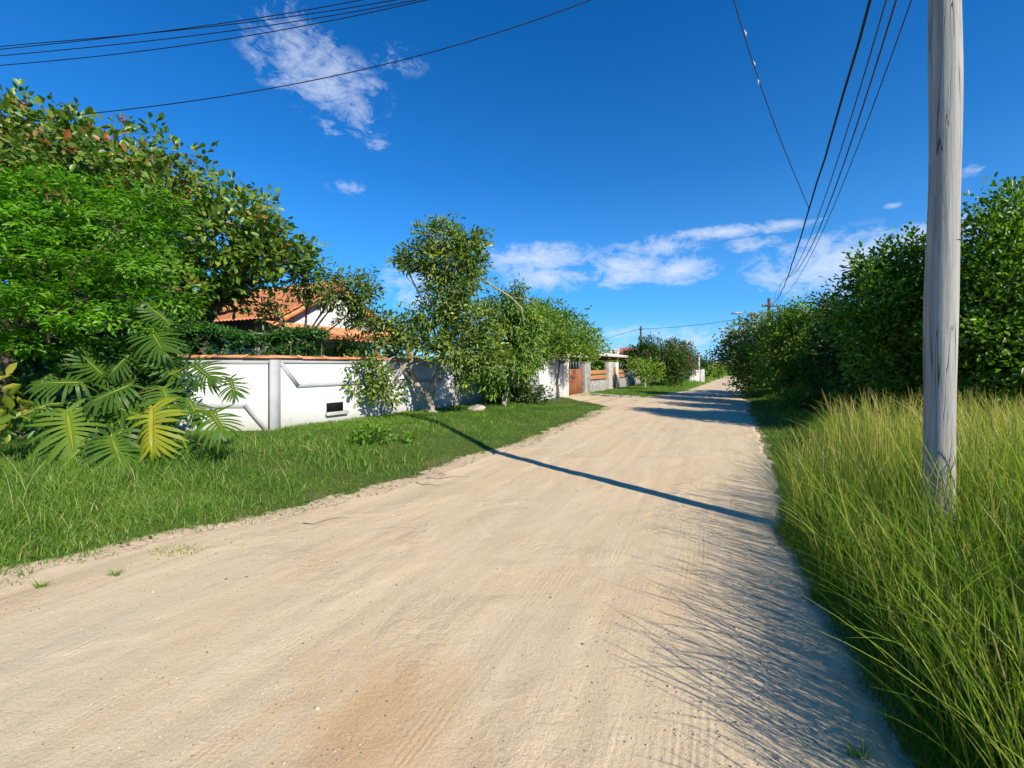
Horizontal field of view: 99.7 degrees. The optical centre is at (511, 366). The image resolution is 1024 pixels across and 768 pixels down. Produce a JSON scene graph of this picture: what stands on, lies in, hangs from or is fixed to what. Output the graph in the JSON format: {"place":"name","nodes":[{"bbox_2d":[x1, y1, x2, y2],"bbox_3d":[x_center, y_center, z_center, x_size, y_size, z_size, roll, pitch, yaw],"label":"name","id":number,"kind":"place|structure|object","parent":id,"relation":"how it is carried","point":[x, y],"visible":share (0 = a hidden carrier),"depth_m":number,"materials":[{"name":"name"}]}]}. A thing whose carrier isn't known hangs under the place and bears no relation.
{"place":"outdoors","nodes":[
{"label":"outdoors","id":0,"kind":"place"},
{"bbox_2d":[0,0,360,49],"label":"power line","id":1,"kind":"object","parent":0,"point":[185,28],"visible":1,"depth_m":9.76,"materials":[{"name":"black rubber"}]},
{"bbox_2d":[0,0,394,46],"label":"power line","id":2,"kind":"object","parent":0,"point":[210,26],"visible":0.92,"depth_m":9.92,"materials":[{"name":"black rubber"}]},
{"bbox_2d":[0,0,415,55],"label":"power line","id":3,"kind":"object","parent":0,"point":[214,32],"visible":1,"depth_m":9.83,"materials":[{"name":"black rubber"}]},
{"bbox_2d":[0,0,425,65],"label":"power line","id":4,"kind":"object","parent":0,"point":[221,39],"visible":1,"depth_m":9.69,"materials":[{"name":"black rubber"}]},
{"bbox_2d":[4,0,590,121],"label":"power line","id":5,"kind":"object","parent":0,"point":[333,75],"visible":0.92,"depth_m":8.90,"materials":[{"name":"black rubber"}]},
{"bbox_2d":[0,376,905,767],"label":"dirt road","id":6,"kind":"structure","parent":0,"point":[468,628],"depth_m":2.58,"materials":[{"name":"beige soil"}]},
{"bbox_2d":[29,576,50,588],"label":"grass tuft","id":7,"kind":"object","parent":6,"relation":"on","point":[39,585],"visible":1,"depth_m":3.11,"materials":[{"name":"green plant"}]},
{"bbox_2d":[105,565,125,576],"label":"grass tuft","id":8,"kind":"object","parent":6,"relation":"on","point":[116,574],"visible":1,"depth_m":3.27,"materials":[{"name":"green plant"}]},
{"bbox_2d":[149,543,205,556],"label":"grass tuft","id":9,"kind":"object","parent":6,"relation":"on","point":[178,549],"visible":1,"depth_m":3.72,"materials":[{"name":"plant"}]},
{"bbox_2d":[303,517,343,523],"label":"twig","id":10,"kind":"object","parent":6,"relation":"on","point":[323,520],"visible":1,"depth_m":4.41,"materials":[{"name":"beige wood"}]},
{"bbox_2d":[427,476,468,478],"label":"twig","id":11,"kind":"object","parent":6,"relation":"on","point":[450,476],"visible":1,"depth_m":6.21,"materials":[{"name":"brown wood"}]},
{"bbox_2d":[838,730,877,760],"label":"grass tuft","id":12,"kind":"object","parent":6,"relation":"on","point":[857,752],"visible":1,"depth_m":1.76,"materials":[{"name":"green plant"}]},
{"bbox_2d":[3,409,902,667],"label":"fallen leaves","id":13,"kind":"object","parent":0,"point":[322,503],"visible":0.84,"depth_m":4.72,"materials":[{"name":"brown plant"}]},
{"bbox_2d":[0,374,1009,767],"bbox_3d":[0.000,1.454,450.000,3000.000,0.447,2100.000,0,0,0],"label":"ground","id":14,"kind":"structure","parent":0,"point":[370,486],"depth_m":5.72,"materials":[{"name":"green plant"}]},
{"bbox_2d":[0,363,51,443],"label":"yellow shrub","id":15,"kind":"object","parent":14,"relation":"on","point":[6,406],"visible":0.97,"depth_m":5.36,"materials":[{"name":"green plant"}]},
{"bbox_2d":[0,323,206,445],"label":"dark undergrowth","id":16,"kind":"object","parent":14,"relation":"on","point":[23,378],"visible":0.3,"depth_m":7.24,"materials":[{"name":"green plant"}]},
{"bbox_2d":[0,290,214,358],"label":"garden shrub","id":17,"kind":"object","parent":14,"relation":"on","point":[108,333],"visible":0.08,"depth_m":9.80,"materials":[{"name":"green plant"}]},
{"bbox_2d":[0,160,216,442],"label":"feathery tree","id":18,"kind":"object","parent":14,"relation":"on","point":[34,303],"visible":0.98,"depth_m":6.52,"materials":[{"name":"green plant"}]},
{"bbox_2d":[12,296,250,473],"bbox_3d":[-5.190,0.275,5.841,3.428,2.599,1.620,0,0,11],"label":"split leaf plant","id":19,"kind":"object","parent":14,"relation":"on","point":[117,405],"visible":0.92,"depth_m":5.72,"materials":[{"name":"green plant"}]},
{"bbox_2d":[0,78,329,358],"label":"almond tree","id":20,"kind":"object","parent":14,"relation":"on","point":[81,143],"visible":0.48,"depth_m":9.85,"materials":[{"name":"green plant"}]},
{"bbox_2d":[163,320,334,359],"bbox_3d":[-5.990,0.337,9.967,3.560,2.727,0.944,0,0,-28],"label":"clipped hedge","id":21,"kind":"object","parent":14,"relation":"on","point":[211,332],"visible":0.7,"depth_m":9.83,"materials":[{"name":"green plant"}]},
{"bbox_2d":[118,280,411,360],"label":"tiled house","id":22,"kind":"structure","parent":14,"relation":"on","point":[244,321],"depth_m":16.20,"materials":[{"name":"terracotta"},{"name":"white painted plaster"}]},
{"bbox_2d":[18,354,559,430],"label":"boundary wall","id":23,"kind":"structure","parent":14,"relation":"on","point":[297,390],"depth_m":9.12,"materials":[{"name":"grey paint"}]},
{"bbox_2d":[242,256,386,354],"bbox_3d":[-4.932,-0.614,11.070,3.645,4.460,1.598,0,0,0],"label":"garden tree","id":24,"kind":"object","parent":14,"relation":"on","point":[357,301],"visible":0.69,"depth_m":10.91,"materials":[{"name":"green plant"}]},
{"bbox_2d":[284,332,381,359],"bbox_3d":[-5.082,0.248,12.418,2.806,2.706,1.316,0,0,0],"label":"garden palm shrub","id":25,"kind":"object","parent":14,"relation":"on","point":[353,347],"visible":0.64,"depth_m":12.38,"materials":[{"name":"green plant"}]},
{"bbox_2d":[346,420,391,446],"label":"weed","id":26,"kind":"object","parent":14,"relation":"on","point":[365,435],"visible":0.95,"depth_m":7.51,"materials":[{"name":"green plant"}]},
{"bbox_2d":[392,430,419,446],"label":"weed","id":27,"kind":"object","parent":14,"relation":"on","point":[410,434],"visible":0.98,"depth_m":7.81,"materials":[{"name":"green plant"}]},
{"bbox_2d":[328,210,536,412],"bbox_3d":[-2.003,-1.358,11.184,5.554,5.492,2.406,0,0,-8],"label":"leaning tree","id":28,"kind":"object","parent":14,"relation":"on","point":[450,303],"visible":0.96,"depth_m":11.09,"materials":[{"name":"green plant"}]},
{"bbox_2d":[468,404,485,410],"bbox_3d":[-1.052,1.217,12.601,0.575,0.227,0.353,0,0,0],"label":"stone","id":29,"kind":"object","parent":14,"relation":"on","point":[477,407],"visible":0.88,"depth_m":12.48,"materials":[{"name":"beige stone"}]},
{"bbox_2d":[454,272,557,405],"bbox_3d":[-0.171,-0.830,13.663,3.312,4.326,2.570,0,0,0],"label":"drooping tree","id":30,"kind":"object","parent":14,"relation":"on","point":[523,340],"visible":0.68,"depth_m":13.41,"materials":[{"name":"green plant"}]},
{"bbox_2d":[482,371,553,405],"bbox_3d":[0.127,0.853,15.496,2.637,1.662,1.718,0,0,-24],"label":"shrub","id":31,"kind":"object","parent":14,"relation":"on","point":[527,398],"visible":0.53,"depth_m":15.29,"materials":[{"name":"green plant"}]},
{"bbox_2d":[539,359,562,396],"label":"plain wall","id":32,"kind":"structure","parent":14,"relation":"on","point":[548,377],"depth_m":20.76,"materials":[{"name":"white paint"}]},
{"bbox_2d":[502,297,606,368],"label":"back garden tree","id":33,"kind":"object","parent":14,"relation":"on","point":[566,315],"visible":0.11,"depth_m":24.73,"materials":[{"name":"green plant"}]},
{"bbox_2d":[370,353,746,371],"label":"distant scrub","id":34,"kind":"object","parent":14,"relation":"on","point":[438,358],"depth_m":106.29,"materials":[{"name":"green plant"}]},
{"bbox_2d":[557,354,569,395],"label":"gate pillar","id":35,"kind":"structure","parent":14,"relation":"on","point":[565,379],"depth_m":22.13,"materials":[{"name":"white paint"}]},
{"bbox_2d":[554,355,586,367],"bbox_3d":[3.454,-0.250,24.137,0.950,0.700,3.354,0,0,29],"label":"gate canopy","id":36,"kind":"object","parent":35,"relation":"attached to","point":[575,362],"visible":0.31,"depth_m":23.74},
{"bbox_2d":[520,295,612,397],"bbox_3d":[2.547,-0.896,20.508,5.105,5.003,3.578,0,0,0],"label":"flat topped tree","id":37,"kind":"object","parent":14,"relation":"on","point":[561,340],"visible":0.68,"depth_m":20.00,"materials":[{"name":"green plant"}]},
{"bbox_2d":[578,362,590,392],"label":"stone pillar","id":38,"kind":"structure","parent":14,"relation":"on","point":[585,367],"depth_m":24.83,"materials":[{"name":"grey stone"}]},
{"bbox_2d":[544,346,628,368],"bbox_3d":[5.299,0.176,30.704,4.200,3.047,9.308,0,0,29],"label":"porch","id":39,"kind":"object","parent":14,"relation":"on","point":[615,357],"visible":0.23,"depth_m":31.15,"materials":[{"name":"white wood"}]},
{"bbox_2d":[586,350,624,380],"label":"tree","id":40,"kind":"object","parent":14,"relation":"on","point":[597,365],"visible":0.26,"depth_m":45.15,"materials":[{"name":"green plant"}]},
{"bbox_2d":[591,362,626,391],"bbox_3d":[6.663,0.750,29.612,0.320,2.100,8.954,0,0,29],"label":"rail fence","id":41,"kind":"object","parent":14,"relation":"on","point":[611,376],"visible":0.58,"depth_m":29.11,"materials":[{"name":"grey stone"}]},
{"bbox_2d":[607,345,619,353],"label":"water tower block","id":42,"kind":"structure","parent":14,"relation":"on","point":[617,351],"depth_m":48.00,"materials":[{"name":"white"}]},
{"bbox_2d":[591,394,639,397],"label":"kerb","id":43,"kind":"structure","parent":14,"relation":"on","point":[627,396],"depth_m":22.05,"materials":[{"name":"grey concrete"}]},
{"bbox_2d":[611,350,628,377],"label":"tree","id":44,"kind":"object","parent":14,"relation":"on","point":[622,363],"visible":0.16,"depth_m":47.73,"materials":[{"name":"green plant"}]},
{"bbox_2d":[625,374,643,385],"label":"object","id":45,"kind":"object","parent":14,"relation":"on","point":[630,381],"visible":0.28,"depth_m":35.56,"materials":[{"name":"concrete"}]},
{"bbox_2d":[572,376,716,397],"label":"lawn grass","id":46,"kind":"structure","parent":14,"relation":"on","point":[689,384],"depth_m":30.60,"materials":[{"name":"green plant"}]},
{"bbox_2d":[622,355,666,387],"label":"tree","id":47,"kind":"object","parent":14,"relation":"on","point":[645,371],"visible":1,"depth_m":28.77,"materials":[{"name":"green plant"}]},
{"bbox_2d":[616,332,694,386],"bbox_3d":[10.911,-0.513,32.998,5.658,4.355,3.606,0,0,0],"label":"dark shrub","id":48,"kind":"object","parent":14,"relation":"on","point":[674,369],"visible":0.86,"depth_m":32.52,"materials":[{"name":"green plant"}]},
{"bbox_2d":[660,336,699,380],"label":"flowering shrub","id":49,"kind":"object","parent":14,"relation":"on","point":[688,349],"visible":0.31,"depth_m":36.54,"materials":[{"name":"green plant"}]},
{"bbox_2d":[686,369,704,381],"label":"wall","id":50,"kind":"structure","parent":14,"relation":"on","point":[701,375],"depth_m":42.87,"materials":[{"name":"concrete"}]},
{"bbox_2d":[697,352,700,368],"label":"post","id":51,"kind":"object","parent":14,"relation":"on","point":[698,355],"visible":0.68,"depth_m":44.81,"materials":[{"name":"concrete"}]},
{"bbox_2d":[691,354,717,370],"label":"bush","id":52,"kind":"object","parent":14,"relation":"on","point":[706,363],"visible":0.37,"depth_m":61.14,"materials":[{"name":"green plant"}]},
{"bbox_2d":[701,364,730,378],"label":"bush","id":53,"kind":"object","parent":14,"relation":"on","point":[716,371],"visible":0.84,"depth_m":54.76,"materials":[{"name":"green plant"}]},
{"bbox_2d":[705,306,796,398],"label":"roadside tree","id":54,"kind":"object","parent":14,"relation":"on","point":[731,354],"visible":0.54,"depth_m":21.60,"materials":[{"name":"green leaf"},{"name":"brown bark"}]},
{"bbox_2d":[731,298,777,315],"bbox_3d":[22.317,-2.250,39.875,4.461,8.100,0.424,0,0,-3],"label":"utility pole","id":55,"kind":"object","parent":14,"relation":"on","point":[768,301],"visible":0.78,"depth_m":39.80,"materials":[{"name":"brown wood"}]},
{"bbox_2d":[768,0,871,304],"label":"power line","id":56,"kind":"object","parent":55,"relation":"attached to","point":[853,61],"visible":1,"depth_m":7.39,"materials":[{"name":"black rubber"}]},
{"bbox_2d":[733,0,809,209],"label":"service cable","id":57,"kind":"object","parent":56,"relation":"attached to","point":[753,62],"visible":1,"depth_m":7.58,"materials":[{"name":"grey metal"}]},
{"bbox_2d":[773,0,886,304],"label":"power line","id":58,"kind":"object","parent":55,"relation":"attached to","point":[849,121],"visible":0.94,"depth_m":6.86,"materials":[{"name":"grey metal"}]},
{"bbox_2d":[777,0,896,304],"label":"power line","id":59,"kind":"object","parent":55,"relation":"attached to","point":[890,18],"visible":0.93,"depth_m":6.62,"materials":[{"name":"grey metal"}]},
{"bbox_2d":[779,0,911,302],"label":"power line","id":60,"kind":"object","parent":55,"relation":"attached to","point":[867,119],"visible":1,"depth_m":6.96,"materials":[{"name":"grey metal"}]},
{"bbox_2d":[734,294,847,402],"bbox_3d":[11.707,-0.658,17.513,3.857,4.501,4.784,0,0,0],"label":"roadside tree","id":61,"kind":"object","parent":14,"relation":"on","point":[788,324],"visible":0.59,"depth_m":17.33,"materials":[{"name":"green plant"}]},
{"bbox_2d":[768,382,836,409],"bbox_3d":[10.636,1.197,15.071,3.460,1.314,1.950,0,0,-20],"label":"undergrowth bush","id":62,"kind":"object","parent":14,"relation":"on","point":[802,399],"visible":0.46,"depth_m":14.80,"materials":[{"name":"green plant"}]},
{"bbox_2d":[758,321,865,392],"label":"roadside tree","id":63,"kind":"object","parent":14,"relation":"on","point":[800,383],"depth_m":21.20,"materials":[{"name":"green plant"}]},
{"bbox_2d":[787,289,911,407],"bbox_3d":[11.004,-0.664,13.666,3.291,4.404,3.697,0,0,0],"label":"roadside tree","id":64,"kind":"object","parent":14,"relation":"on","point":[829,359],"visible":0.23,"depth_m":14.07,"materials":[{"name":"green plant"}]},
{"bbox_2d":[811,384,891,415],"bbox_3d":[9.915,1.113,12.359,2.705,1.294,1.787,0,0,0],"label":"undergrowth bush","id":65,"kind":"object","parent":14,"relation":"on","point":[846,398],"visible":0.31,"depth_m":12.18,"materials":[{"name":"green plant"}]},
{"bbox_2d":[740,382,1023,486],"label":"shade grass","id":66,"kind":"structure","parent":14,"relation":"on","point":[805,417],"depth_m":10.61,"materials":[{"name":"green plant"}]},
{"bbox_2d":[848,372,958,420],"bbox_3d":[9.709,0.822,10.665,2.609,1.364,1.734,0,0,-31],"label":"undergrowth bush","id":67,"kind":"object","parent":14,"relation":"on","point":[882,396],"visible":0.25,"depth_m":10.32,"materials":[{"name":"green plant"}]},
{"bbox_2d":[811,221,1021,411],"bbox_3d":[9.453,-0.981,10.308,3.628,5.053,3.449,0,0,0],"label":"roadside tree","id":68,"kind":"object","parent":14,"relation":"on","point":[894,282],"visible":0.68,"depth_m":10.27,"materials":[{"name":"green plant"}]},
{"bbox_2d":[836,240,1016,408],"bbox_3d":[13.879,-1.402,12.312,7.763,5.927,4.841,0,0,25],"label":"roadside tree","id":69,"kind":"object","parent":14,"relation":"on","point":[959,368],"depth_m":12.08,"materials":[{"name":"green plant"}]},
{"bbox_2d":[921,0,963,542],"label":"utility pole","id":70,"kind":"object","parent":14,"relation":"on","point":[941,299],"visible":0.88,"depth_m":3.36,"materials":[{"name":"grey wood"}]},
{"bbox_2d":[909,172,1023,398],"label":"roadside tree","id":71,"kind":"object","parent":14,"relation":"on","point":[1004,248],"visible":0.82,"depth_m":8.61,"materials":[{"name":"green plant"}]},
{"bbox_2d":[957,364,1023,419],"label":"undergrowth bush","id":72,"kind":"object","parent":14,"relation":"on","point":[967,383],"visible":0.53,"depth_m":8.83,"materials":[{"name":"green plant"}]},
{"bbox_2d":[0,0,1023,361],"label":"sky","id":73,"kind":"structure","parent":0,"point":[627,159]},
{"bbox_2d":[562,393,639,406],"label":"driveway","id":74,"kind":"structure","parent":0,"point":[609,401],"depth_m":20.38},
{"bbox_2d":[569,369,581,394],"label":"wooden gate","id":75,"kind":"structure","parent":74,"relation":"on","point":[575,381],"depth_m":23.54,"materials":[{"name":"brown wood"}]},
{"bbox_2d":[617,347,648,376],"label":"house","id":76,"kind":"structure","parent":0,"point":[622,349],"depth_m":62.63,"materials":[{"name":"red tile"}]},
{"bbox_2d":[723,383,1023,767],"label":"tall grass","id":77,"kind":"structure","parent":0,"point":[961,597],"depth_m":2.54,"materials":[{"name":"green plant"}]},
{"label":"far left pole","id":78,"kind":"object","parent":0,"visible":0},
{"bbox_2d":[650,314,761,328],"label":"power line","id":79,"kind":"object","parent":78,"relation":"attached to","point":[700,324],"visible":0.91,"depth_m":46.82,"materials":[{"name":"grey metal"}]}
]}

